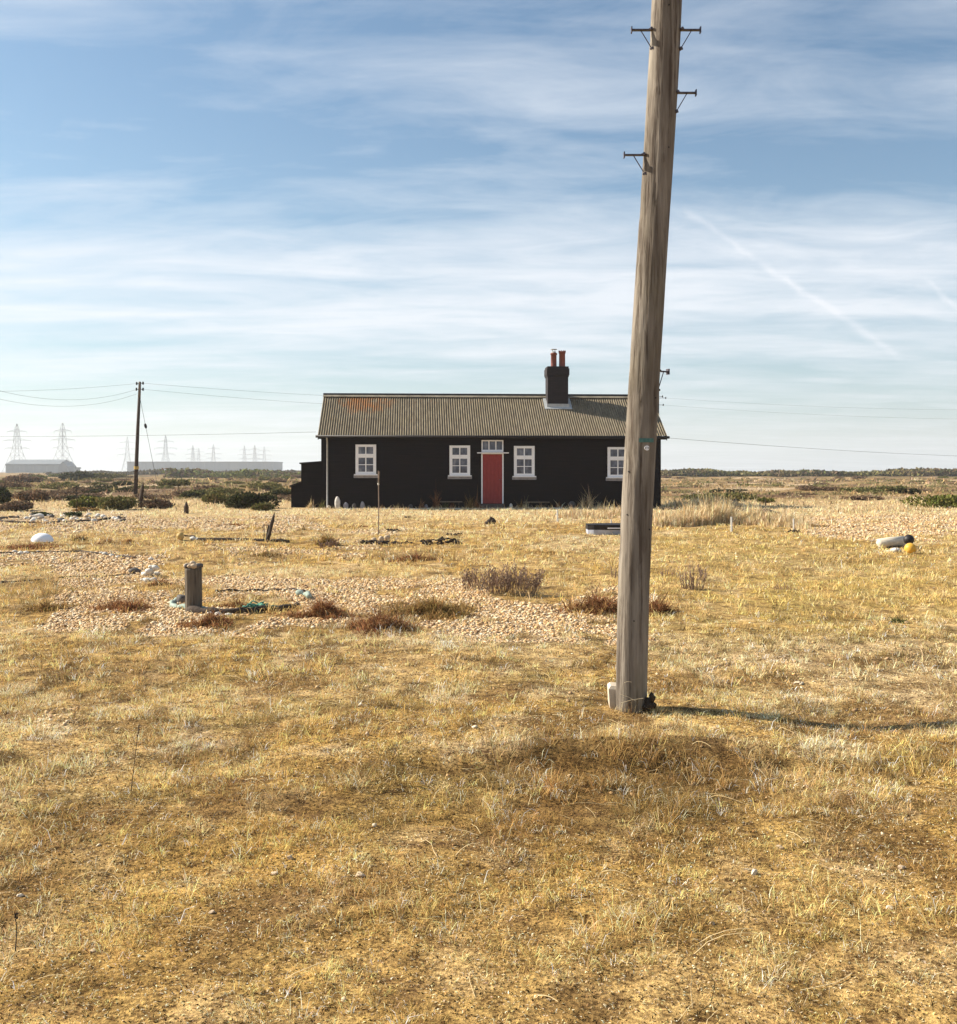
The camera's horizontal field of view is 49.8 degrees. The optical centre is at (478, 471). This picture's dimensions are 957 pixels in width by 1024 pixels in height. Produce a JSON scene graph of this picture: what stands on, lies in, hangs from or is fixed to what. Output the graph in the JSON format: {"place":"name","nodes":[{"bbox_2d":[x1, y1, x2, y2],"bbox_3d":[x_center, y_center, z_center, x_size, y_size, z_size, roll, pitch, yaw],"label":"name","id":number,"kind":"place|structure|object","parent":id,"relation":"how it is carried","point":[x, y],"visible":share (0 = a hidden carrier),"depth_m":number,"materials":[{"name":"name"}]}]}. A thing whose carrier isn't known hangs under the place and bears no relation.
{"place":"outdoors","nodes":[
{"label":"outdoors","id":0,"kind":"place"},
{"bbox_2d":[0,472,956,1023],"bbox_3d":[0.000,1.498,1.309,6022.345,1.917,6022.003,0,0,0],"label":"ground","id":1,"kind":"structure","parent":0,"point":[546,1014],"depth_m":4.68,"materials":[{"name":"plant"}]},
{"bbox_2d":[0,487,13,503],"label":"gorse bush","id":2,"kind":"object","parent":1,"relation":"on","point":[5,496],"visible":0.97,"depth_m":48.25,"materials":[{"name":"green plant"}]},
{"bbox_2d":[3,424,30,468],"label":"pylon","id":3,"kind":"object","parent":1,"relation":"on","point":[18,431],"visible":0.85,"depth_m":999.25,"materials":[{"name":"metal"}]},
{"bbox_2d":[0,500,34,511],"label":"heath bush","id":4,"kind":"object","parent":1,"relation":"on","point":[17,505],"visible":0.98,"depth_m":40.09,"materials":[{"name":"brown plant"}]},
{"bbox_2d":[0,481,35,487],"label":"heath bush","id":5,"kind":"object","parent":1,"relation":"on","point":[5,484],"visible":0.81,"depth_m":86.49,"materials":[{"name":"brown plant"}]},
{"bbox_2d":[2,474,43,482],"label":"heath bush","id":6,"kind":"object","parent":1,"relation":"on","point":[19,478],"visible":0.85,"depth_m":138.19,"materials":[{"name":"brown plant"}]},
{"bbox_2d":[14,489,49,501],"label":"heath bush","id":7,"kind":"object","parent":1,"relation":"on","point":[31,495],"visible":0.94,"depth_m":52.99,"materials":[{"name":"brown plant"}]},
{"bbox_2d":[0,541,72,550],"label":"grass tussock","id":8,"kind":"object","parent":1,"relation":"on","point":[28,547],"depth_m":20.28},
{"bbox_2d":[11,494,65,500],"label":"heath bush","id":9,"kind":"object","parent":1,"relation":"on","point":[53,495],"visible":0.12,"depth_m":55.41,"materials":[{"name":"brown plant"}]},
{"bbox_2d":[5,460,75,472],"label":"industrial shed","id":10,"kind":"structure","parent":1,"relation":"on","point":[32,466],"depth_m":900.00,"materials":[{"name":"metal"}]},
{"bbox_2d":[1,593,83,615],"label":"grass tussock","id":11,"kind":"object","parent":1,"relation":"on","point":[45,607],"depth_m":11.48,"materials":[{"name":"plant"}]},
{"bbox_2d":[31,533,53,541],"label":"float dome","id":12,"kind":"structure","parent":1,"relation":"on","point":[44,537],"depth_m":21.87,"materials":[{"name":"white paint"}]},
{"bbox_2d":[35,483,71,488],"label":"heath bush","id":13,"kind":"object","parent":1,"relation":"on","point":[50,486],"visible":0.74,"depth_m":89.03,"materials":[{"name":"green plant"}]},
{"bbox_2d":[0,516,124,522],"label":"bed timber","id":14,"kind":"object","parent":1,"relation":"on","point":[106,518],"visible":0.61,"depth_m":31.29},
{"bbox_2d":[53,423,72,461],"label":"pylon","id":15,"kind":"object","parent":1,"relation":"on","point":[62,431],"visible":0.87,"depth_m":980.15,"materials":[{"name":"metal"}]},
{"bbox_2d":[49,489,83,495],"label":"heath bush","id":16,"kind":"object","parent":1,"relation":"on","point":[65,492],"visible":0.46,"depth_m":65.64,"materials":[{"name":"brown plant"}]},
{"bbox_2d":[0,550,136,557],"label":"bed timber","id":17,"kind":"object","parent":1,"relation":"on","point":[74,551],"visible":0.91,"depth_m":19.20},
{"bbox_2d":[64,511,82,516],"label":"garden plant","id":18,"kind":"object","parent":1,"relation":"on","point":[72,513],"visible":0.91,"depth_m":35.22,"materials":[{"name":"green plant"}]},
{"bbox_2d":[50,494,98,500],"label":"heath bush","id":19,"kind":"object","parent":1,"relation":"on","point":[71,497],"visible":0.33,"depth_m":56.07,"materials":[{"name":"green plant"}]},
{"bbox_2d":[58,470,97,480],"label":"gorse bush","id":20,"kind":"object","parent":1,"relation":"on","point":[77,475],"visible":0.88,"depth_m":178.84,"materials":[{"name":"green plant"}]},
{"bbox_2d":[70,531,88,541],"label":"grass tussock","id":21,"kind":"object","parent":1,"relation":"on","point":[77,538],"depth_m":22.28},
{"bbox_2d":[67,495,103,507],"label":"heath bush","id":22,"kind":"object","parent":1,"relation":"on","point":[82,501],"visible":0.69,"depth_m":43.22,"materials":[{"name":"green plant"}]},
{"bbox_2d":[72,506,99,511],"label":"garden plant","id":23,"kind":"object","parent":1,"relation":"on","point":[83,509],"visible":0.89,"depth_m":38.72,"materials":[{"name":"brown plant"}]},
{"bbox_2d":[93,472,113,478],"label":"heath bush","id":24,"kind":"object","parent":1,"relation":"on","point":[103,475],"visible":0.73,"depth_m":193.34,"materials":[{"name":"green plant"}]},
{"bbox_2d":[95,495,139,509],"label":"heath bush","id":25,"kind":"object","parent":1,"relation":"on","point":[119,502],"visible":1,"depth_m":40.91,"materials":[{"name":"green plant"}]},
{"bbox_2d":[111,480,133,485],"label":"heath bush","id":26,"kind":"object","parent":1,"relation":"on","point":[123,483],"visible":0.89,"depth_m":105.44,"materials":[{"name":"green plant"}]},
{"bbox_2d":[113,486,138,491],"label":"heath bush","id":27,"kind":"object","parent":1,"relation":"on","point":[127,488],"visible":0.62,"depth_m":73.06,"materials":[{"name":"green plant"}]},
{"bbox_2d":[133,382,143,493],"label":"telegraph pole","id":28,"kind":"object","parent":1,"relation":"on","point":[136,466],"visible":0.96,"depth_m":67.84,"materials":[{"name":"brown wood"}]},
{"bbox_2d":[138,483,143,507],"bbox_3d":[-13.896,1.014,42.428,0.250,1.151,0.183,0,0,0],"label":"leaning post","id":29,"kind":"object","parent":1,"relation":"on","point":[141,494],"visible":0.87,"depth_m":42.37,"materials":[{"name":"brown wood"}]},
{"bbox_2d":[130,493,159,499],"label":"heath bush","id":30,"kind":"object","parent":1,"relation":"on","point":[149,495],"visible":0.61,"depth_m":58.36,"materials":[{"name":"brown plant"}]},
{"bbox_2d":[138,498,175,508],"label":"heath bush","id":31,"kind":"object","parent":1,"relation":"on","point":[159,503],"visible":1,"depth_m":42.35,"materials":[{"name":"brown plant"}]},
{"bbox_2d":[143,576,177,586],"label":"grass tussock","id":32,"kind":"object","parent":1,"relation":"on","point":[162,583],"depth_m":14.00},
{"bbox_2d":[154,435,173,461],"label":"pylon","id":33,"kind":"object","parent":1,"relation":"on","point":[166,447],"visible":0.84,"depth_m":1299.21,"materials":[{"name":"metal"}]},
{"bbox_2d":[43,469,300,474],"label":"distant wood","id":34,"kind":"object","parent":1,"relation":"on","point":[147,472],"visible":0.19,"depth_m":404.34,"materials":[{"name":"green plant"}]},
{"bbox_2d":[156,478,190,486],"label":"heath bush","id":35,"kind":"object","parent":1,"relation":"on","point":[176,482],"visible":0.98,"depth_m":92.87,"materials":[{"name":"green plant"}]},
{"bbox_2d":[169,597,209,607],"bbox_3d":[-3.337,1.524,11.724,0.280,0.101,1.127,0,0,-36],"label":"rope","id":36,"kind":"object","parent":1,"relation":"on","point":[172,602],"visible":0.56,"depth_m":11.63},
{"bbox_2d":[185,568,201,611],"bbox_3d":[-3.143,1.319,11.366,0.190,0.511,0.184,0,0,0],"label":"timber stump","id":37,"kind":"object","parent":1,"relation":"on","point":[193,587],"visible":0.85,"depth_m":11.29,"materials":[{"name":"wood"}]},
{"bbox_2d":[178,489,216,497],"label":"heath bush","id":38,"kind":"object","parent":1,"relation":"on","point":[189,494],"visible":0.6,"depth_m":60.06,"materials":[{"name":"green plant"}]},
{"bbox_2d":[169,600,238,631],"bbox_3d":[-2.763,1.433,10.328,0.770,0.288,0.868,0,0,-14],"label":"grass tussock","id":39,"kind":"object","parent":1,"relation":"on","point":[214,620],"depth_m":10.32,"materials":[{"name":"plant"}]},
{"bbox_2d":[127,462,282,471],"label":"industrial shed","id":40,"kind":"structure","parent":1,"relation":"on","point":[224,466],"depth_m":1250.00,"materials":[{"name":"metal"}]},
{"bbox_2d":[192,484,223,489],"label":"heath bush","id":41,"kind":"object","parent":1,"relation":"on","point":[202,487],"visible":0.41,"depth_m":71.72,"materials":[{"name":"green plant"}]},
{"bbox_2d":[201,491,229,503],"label":"heath bush","id":42,"kind":"object","parent":1,"relation":"on","point":[212,497],"visible":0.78,"depth_m":47.80,"materials":[{"name":"green plant"}]},
{"bbox_2d":[201,486,244,494],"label":"heath bush","id":43,"kind":"object","parent":1,"relation":"on","point":[220,490],"visible":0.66,"depth_m":68.15,"materials":[{"name":"green plant"}]},
{"bbox_2d":[159,467,300,477],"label":"distant wood","id":44,"kind":"object","parent":1,"relation":"on","point":[191,473],"visible":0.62,"depth_m":244.37,"materials":[{"name":"green plant"}]},
{"bbox_2d":[197,538,263,540],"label":"beam","id":45,"kind":"structure","parent":1,"relation":"on","point":[225,539],"depth_m":22.91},
{"bbox_2d":[214,595,253,607],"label":"grass tussock","id":46,"kind":"object","parent":1,"relation":"on","point":[232,604],"depth_m":11.65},
{"bbox_2d":[186,602,300,614],"bbox_3d":[-2.541,1.519,11.370,1.276,0.115,0.434,0,0,-26],"label":"rope","id":47,"kind":"object","parent":1,"relation":"on","point":[195,609],"visible":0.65,"depth_m":11.18,"materials":[{"name":"fabric"}]},
{"bbox_2d":[242,600,276,607],"bbox_3d":[-2.413,1.480,11.421,0.404,0.105,0.273,0,0,0],"label":"netting","id":48,"kind":"object","parent":47,"relation":"on","point":[255,605],"visible":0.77,"depth_m":11.38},
{"bbox_2d":[208,590,294,603],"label":"grass","id":49,"kind":"structure","parent":1,"relation":"on","point":[242,598],"depth_m":12.38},
{"bbox_2d":[224,490,281,508],"bbox_3d":[-9.521,1.190,43.376,2.439,0.821,1.477,0,0,0],"label":"gorse bush","id":50,"kind":"object","parent":1,"relation":"on","point":[246,499],"visible":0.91,"depth_m":43.13,"materials":[{"name":"green plant"}]},
{"bbox_2d":[217,588,305,591],"bbox_3d":[-2.711,1.514,13.115,1.267,0.095,0.352,0,0,15],"label":"bed timber","id":51,"kind":"object","parent":1,"relation":"on","point":[278,589],"visible":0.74,"depth_m":13.23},
{"bbox_2d":[249,501,274,510],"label":"heath bush","id":52,"kind":"object","parent":1,"relation":"on","point":[265,506],"visible":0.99,"depth_m":40.87,"materials":[{"name":"green plant"}]},
{"bbox_2d":[244,481,281,488],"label":"heath bush","id":53,"kind":"object","parent":1,"relation":"on","point":[265,485],"visible":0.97,"depth_m":82.83,"materials":[{"name":"green plant"}]},
{"bbox_2d":[248,548,283,558],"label":"grass tussock","id":54,"kind":"object","parent":1,"relation":"on","point":[268,553],"depth_m":18.78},
{"bbox_2d":[266,512,274,541],"bbox_3d":[-4.562,1.248,22.559,0.207,0.711,0.097,0,0,0],"label":"stake","id":55,"kind":"object","parent":1,"relation":"on","point":[268,536],"visible":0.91,"depth_m":22.53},
{"bbox_2d":[270,487,290,494],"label":"heath bush","id":56,"kind":"object","parent":1,"relation":"on","point":[281,491],"visible":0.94,"depth_m":66.00,"materials":[{"name":"green plant"}]},
{"bbox_2d":[271,494,290,500],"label":"heath bush","id":57,"kind":"object","parent":1,"relation":"on","point":[286,497],"visible":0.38,"depth_m":54.38,"materials":[{"name":"brown plant"}]},
{"bbox_2d":[295,589,311,598],"bbox_3d":[-2.083,1.481,12.404,0.131,0.106,0.336,0,0,-39],"label":"rope","id":58,"kind":"object","parent":1,"relation":"on","point":[307,594],"visible":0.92,"depth_m":12.41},
{"bbox_2d":[267,590,360,620],"bbox_3d":[-1.749,1.391,11.039,1.093,0.366,0.810,0,0,-19],"label":"grass tussock","id":59,"kind":"object","parent":1,"relation":"on","point":[321,608],"depth_m":11.01,"materials":[{"name":"plant"}]},
{"bbox_2d":[307,531,343,545],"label":"grass tussock","id":60,"kind":"object","parent":1,"relation":"on","point":[323,539],"depth_m":21.86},
{"bbox_2d":[317,539,339,548],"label":"dead shrub","id":61,"kind":"object","parent":1,"relation":"on","point":[328,544],"visible":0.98,"depth_m":20.70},
{"bbox_2d":[359,540,394,544],"bbox_3d":[-2.171,1.535,22.372,0.852,0.140,0.368,0,0,0],"label":"driftwood","id":62,"kind":"object","parent":1,"relation":"on","point":[373,541],"visible":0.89,"depth_m":22.27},
{"bbox_2d":[377,471,379,534],"bbox_3d":[-2.418,0.791,24.934,0.058,1.618,0.054,0,0,-25],"label":"iron rod","id":63,"kind":"object","parent":1,"relation":"on","point":[378,499],"visible":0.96,"depth_m":24.92,"materials":[{"name":"brown metal"}]},
{"bbox_2d":[339,599,427,637],"bbox_3d":[-0.961,1.423,10.182,1.000,0.330,0.986,0,0,0],"label":"grass tussock","id":64,"kind":"object","parent":1,"relation":"on","point":[381,618],"depth_m":10.19,"materials":[{"name":"plant"}]},
{"bbox_2d":[388,549,439,562],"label":"grass tussock","id":65,"kind":"object","parent":1,"relation":"on","point":[414,557],"depth_m":18.08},
{"bbox_2d":[356,592,484,623],"bbox_3d":[-0.598,1.390,11.204,1.520,0.378,1.240,0,0,0],"label":"grass tussock","id":66,"kind":"object","parent":1,"relation":"on","point":[430,609],"depth_m":11.13,"materials":[{"name":"plant"}]},
{"bbox_2d":[422,536,462,544],"bbox_3d":[-0.773,1.481,21.992,0.894,0.174,0.378,0,0,0],"label":"driftwood","id":67,"kind":"object","parent":1,"relation":"on","point":[440,539],"visible":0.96,"depth_m":21.98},
{"bbox_2d":[319,508,579,509],"bbox_3d":[-0.136,1.534,42.201,12.850,0.093,0.036,0,0,-4],"label":"board edging","id":68,"kind":"object","parent":1,"relation":"on","point":[435,508],"visible":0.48,"depth_m":42.04,"materials":[{"name":"white paint"}]},
{"bbox_2d":[461,566,485,589],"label":"dead shrub","id":69,"kind":"object","parent":1,"relation":"on","point":[465,580],"visible":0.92,"depth_m":13.49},
{"bbox_2d":[0,513,956,1020],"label":"shingle","id":70,"kind":"object","parent":1,"relation":"on","point":[530,609],"visible":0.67,"depth_m":13.30,"materials":[{"name":"gravel"}]},
{"bbox_2d":[1,573,135,582],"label":"bed timber","id":71,"kind":"object","parent":70,"relation":"on","point":[65,577],"visible":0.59,"depth_m":15.21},
{"bbox_2d":[77,588,167,614],"bbox_3d":[-3.940,1.431,11.460,0.995,0.284,0.978,0,0,-21],"label":"grass tussock","id":72,"kind":"object","parent":70,"relation":"on","point":[118,605],"depth_m":11.48,"materials":[{"name":"plant"}]},
{"bbox_2d":[289,349,669,508],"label":"cottage","id":73,"kind":"structure","parent":1,"relation":"on","point":[558,443],"depth_m":43.38,"materials":[{"name":"black paint"}]},
{"bbox_2d":[8,432,299,436],"bbox_3d":[-22.855,-1.885,51.243,36.735,0.527,0.011,0,0,28],"label":"overhead cable","id":74,"kind":"object","parent":73,"relation":"attached to","point":[132,435],"visible":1,"depth_m":47.41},
{"bbox_2d":[354,444,377,477],"bbox_3d":[-4.683,-0.429,42.835,1.004,1.392,0.159,0,0,-4],"label":"window","id":75,"kind":"structure","parent":73,"relation":"in","point":[365,455],"depth_m":42.86,"materials":[{"name":"white paint"}]},
{"bbox_2d":[448,445,471,478],"bbox_3d":[-0.779,-0.388,43.082,1.014,1.405,0.159,0,0,-4],"label":"window","id":76,"kind":"structure","parent":73,"relation":"in","point":[459,455],"depth_m":43.12,"materials":[{"name":"white paint"}]},
{"bbox_2d":[483,454,501,503],"bbox_3d":[0.585,0.309,43.184,0.821,2.069,0.090,0,0,-4],"label":"door","id":77,"kind":"structure","parent":73,"relation":"in","point":[492,463],"depth_m":43.19,"materials":[{"name":"red paint"}]},
{"bbox_2d":[512,446,536,479],"bbox_3d":[1.921,-0.364,43.253,1.021,1.419,0.159,0,0,-4],"label":"window","id":78,"kind":"structure","parent":73,"relation":"in","point":[524,456],"depth_m":43.28,"materials":[{"name":"white paint"}]},
{"bbox_2d":[606,447,624,480],"bbox_3d":[5.886,-0.320,43.503,1.031,1.426,0.159,0,0,-4],"label":"window","id":79,"kind":"structure","parent":73,"relation":"in","point":[615,455],"depth_m":43.53,"materials":[{"name":"white paint"}]},
{"bbox_2d":[673,438,947,455],"bbox_3d":[24.050,-1.105,54.710,39.199,0.621,0.012,0,0,-35],"label":"overhead cable","id":80,"kind":"object","parent":73,"relation":"attached to","point":[809,448],"visible":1,"depth_m":48.82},
{"bbox_2d":[317,504,655,509],"bbox_3d":[0.511,1.321,41.989,14.277,0.488,0.676,0,0,-4],"label":"grass fringe","id":81,"kind":"object","parent":1,"relation":"on","point":[419,508],"depth_m":41.94,"materials":[{"name":"plant"}]},
{"bbox_2d":[471,558,544,595],"bbox_3d":[0.363,1.295,12.696,0.914,0.466,0.550,0,0,0],"label":"dead shrub","id":82,"kind":"object","parent":1,"relation":"on","point":[507,581],"visible":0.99,"depth_m":12.66,"materials":[{"name":"plant"}]},
{"bbox_2d":[546,579,616,614],"bbox_3d":[1.290,1.354,11.345,1.112,0.425,0.751,0,0,-16],"label":"grass tussock","id":83,"kind":"object","parent":1,"relation":"on","point":[602,603],"depth_m":11.32,"materials":[{"name":"plant"}]},
{"bbox_2d":[582,486,595,507],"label":"wall plant","id":84,"kind":"object","parent":1,"relation":"on","point":[590,503],"depth_m":42.93,"materials":[{"name":"brown plant"}]},
{"bbox_2d":[585,523,619,534],"bbox_3d":[3.217,1.434,25.504,1.103,0.272,0.944,0,0,0],"label":"boat","id":85,"kind":"object","parent":1,"relation":"on","point":[604,528],"visible":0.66,"depth_m":25.14,"materials":[{"name":"white paint"}]},
{"bbox_2d":[535,498,679,519],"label":"long grass","id":86,"kind":"structure","parent":1,"relation":"on","point":[608,513],"depth_m":34.69,"materials":[{"name":"plant"}]},
{"bbox_2d":[607,682,615,708],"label":"concrete block","id":87,"kind":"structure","parent":1,"relation":"on","point":[611,689],"depth_m":6.80,"materials":[{"name":"concrete"}]},
{"bbox_2d":[603,701,673,714],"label":"grass tuft","id":88,"kind":"object","parent":1,"relation":"on","point":[620,710],"visible":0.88,"depth_m":6.71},
{"bbox_2d":[643,692,656,710],"bbox_3d":[1.121,1.508,6.735,0.086,0.130,0.106,0,0,14],"label":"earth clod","id":89,"kind":"object","parent":1,"relation":"on","point":[650,704],"visible":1,"depth_m":6.71,"materials":[{"name":"soil"}]},
{"bbox_2d":[616,0,700,712],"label":"telegraph pole","id":90,"kind":"object","parent":1,"relation":"on","point":[665,29],"visible":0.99,"depth_m":6.71,"materials":[{"name":"brown wood"}]},
{"bbox_2d":[649,590,679,615],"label":"grass tussock","id":91,"kind":"object","parent":1,"relation":"on","point":[659,605],"depth_m":11.11,"materials":[{"name":"plant"}]},
{"bbox_2d":[678,563,707,589],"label":"dead shrub","id":92,"kind":"object","parent":1,"relation":"on","point":[682,579],"visible":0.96,"depth_m":13.58,"materials":[{"name":"plant"}]},
{"bbox_2d":[679,491,764,500],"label":"heath bush","id":93,"kind":"object","parent":1,"relation":"on","point":[739,496],"visible":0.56,"depth_m":53.92,"materials":[{"name":"green plant"}]},
{"bbox_2d":[709,488,743,492],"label":"heath bush","id":94,"kind":"object","parent":1,"relation":"on","point":[719,490],"visible":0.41,"depth_m":74.33,"materials":[{"name":"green plant"}]},
{"bbox_2d":[754,497,775,502],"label":"heath bush","id":95,"kind":"object","parent":1,"relation":"on","point":[762,499],"visible":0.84,"depth_m":51.62,"materials":[{"name":"green plant"}]},
{"bbox_2d":[795,484,816,490],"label":"heath bush","id":96,"kind":"object","parent":1,"relation":"on","point":[805,487],"visible":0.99,"depth_m":81.99,"materials":[{"name":"brown plant"}]},
{"bbox_2d":[661,467,956,476],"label":"distant wood","id":97,"kind":"object","parent":1,"relation":"on","point":[889,472],"visible":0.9,"depth_m":283.69,"materials":[{"name":"green plant"}]},
{"bbox_2d":[839,486,883,492],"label":"heath bush","id":98,"kind":"object","parent":1,"relation":"on","point":[862,489],"visible":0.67,"depth_m":78.35,"materials":[{"name":"green plant"}]},
{"bbox_2d":[841,495,884,499],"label":"heath bush","id":99,"kind":"object","parent":1,"relation":"on","point":[861,497],"visible":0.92,"depth_m":54.72,"materials":[{"name":"brown plant"}]},
{"bbox_2d":[876,536,903,548],"bbox_3d":[8.620,1.483,21.538,0.644,0.262,0.330,0,0,0],"label":"log","id":100,"kind":"object","parent":1,"relation":"on","point":[898,541],"visible":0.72,"depth_m":21.46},
{"bbox_2d":[874,484,908,491],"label":"heath bush","id":101,"kind":"object","parent":1,"relation":"on","point":[890,488],"visible":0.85,"depth_m":81.34,"materials":[{"name":"green plant"}]},
{"bbox_2d":[903,534,913,546],"bbox_3d":[8.780,1.440,21.030,0.210,0.314,0.210,0,0,0],"label":"float ball","id":102,"kind":"object","parent":1,"relation":"on","point":[908,538],"visible":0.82,"depth_m":20.96,"materials":[{"name":"plastic"}]},
{"bbox_2d":[904,543,916,552],"bbox_3d":[8.210,1.464,19.593,0.224,0.217,0.222,0,0,0],"label":"float ball","id":103,"kind":"object","parent":1,"relation":"on","point":[910,547],"visible":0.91,"depth_m":19.52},
{"bbox_2d":[899,494,956,508],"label":"heath bush","id":104,"kind":"object","parent":1,"relation":"on","point":[947,501],"visible":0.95,"depth_m":42.90,"materials":[{"name":"green plant"}]},
{"bbox_2d":[0,0,956,471],"label":"sky","id":105,"kind":"structure","parent":0,"point":[312,198],"materials":[{"name":"blue"}]},
{"bbox_2d":[656,492,749,507],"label":"long grass","id":106,"kind":"structure","parent":0,"point":[694,502],"depth_m":43.10,"materials":[{"name":"plant"}]},
{"bbox_2d":[652,483,821,526],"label":"long grass","id":107,"kind":"structure","parent":0,"point":[710,514],"depth_m":29.70,"materials":[{"name":"plant"}]},
{"bbox_2d":[755,507,811,529],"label":"long grass","id":108,"kind":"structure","parent":0,"point":[785,521],"depth_m":28.75,"materials":[{"name":"plant"}]},
{"bbox_2d":[781,500,956,512],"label":"long grass","id":109,"kind":"structure","parent":0,"point":[868,509],"depth_m":39.61,"materials":[{"name":"plant"}]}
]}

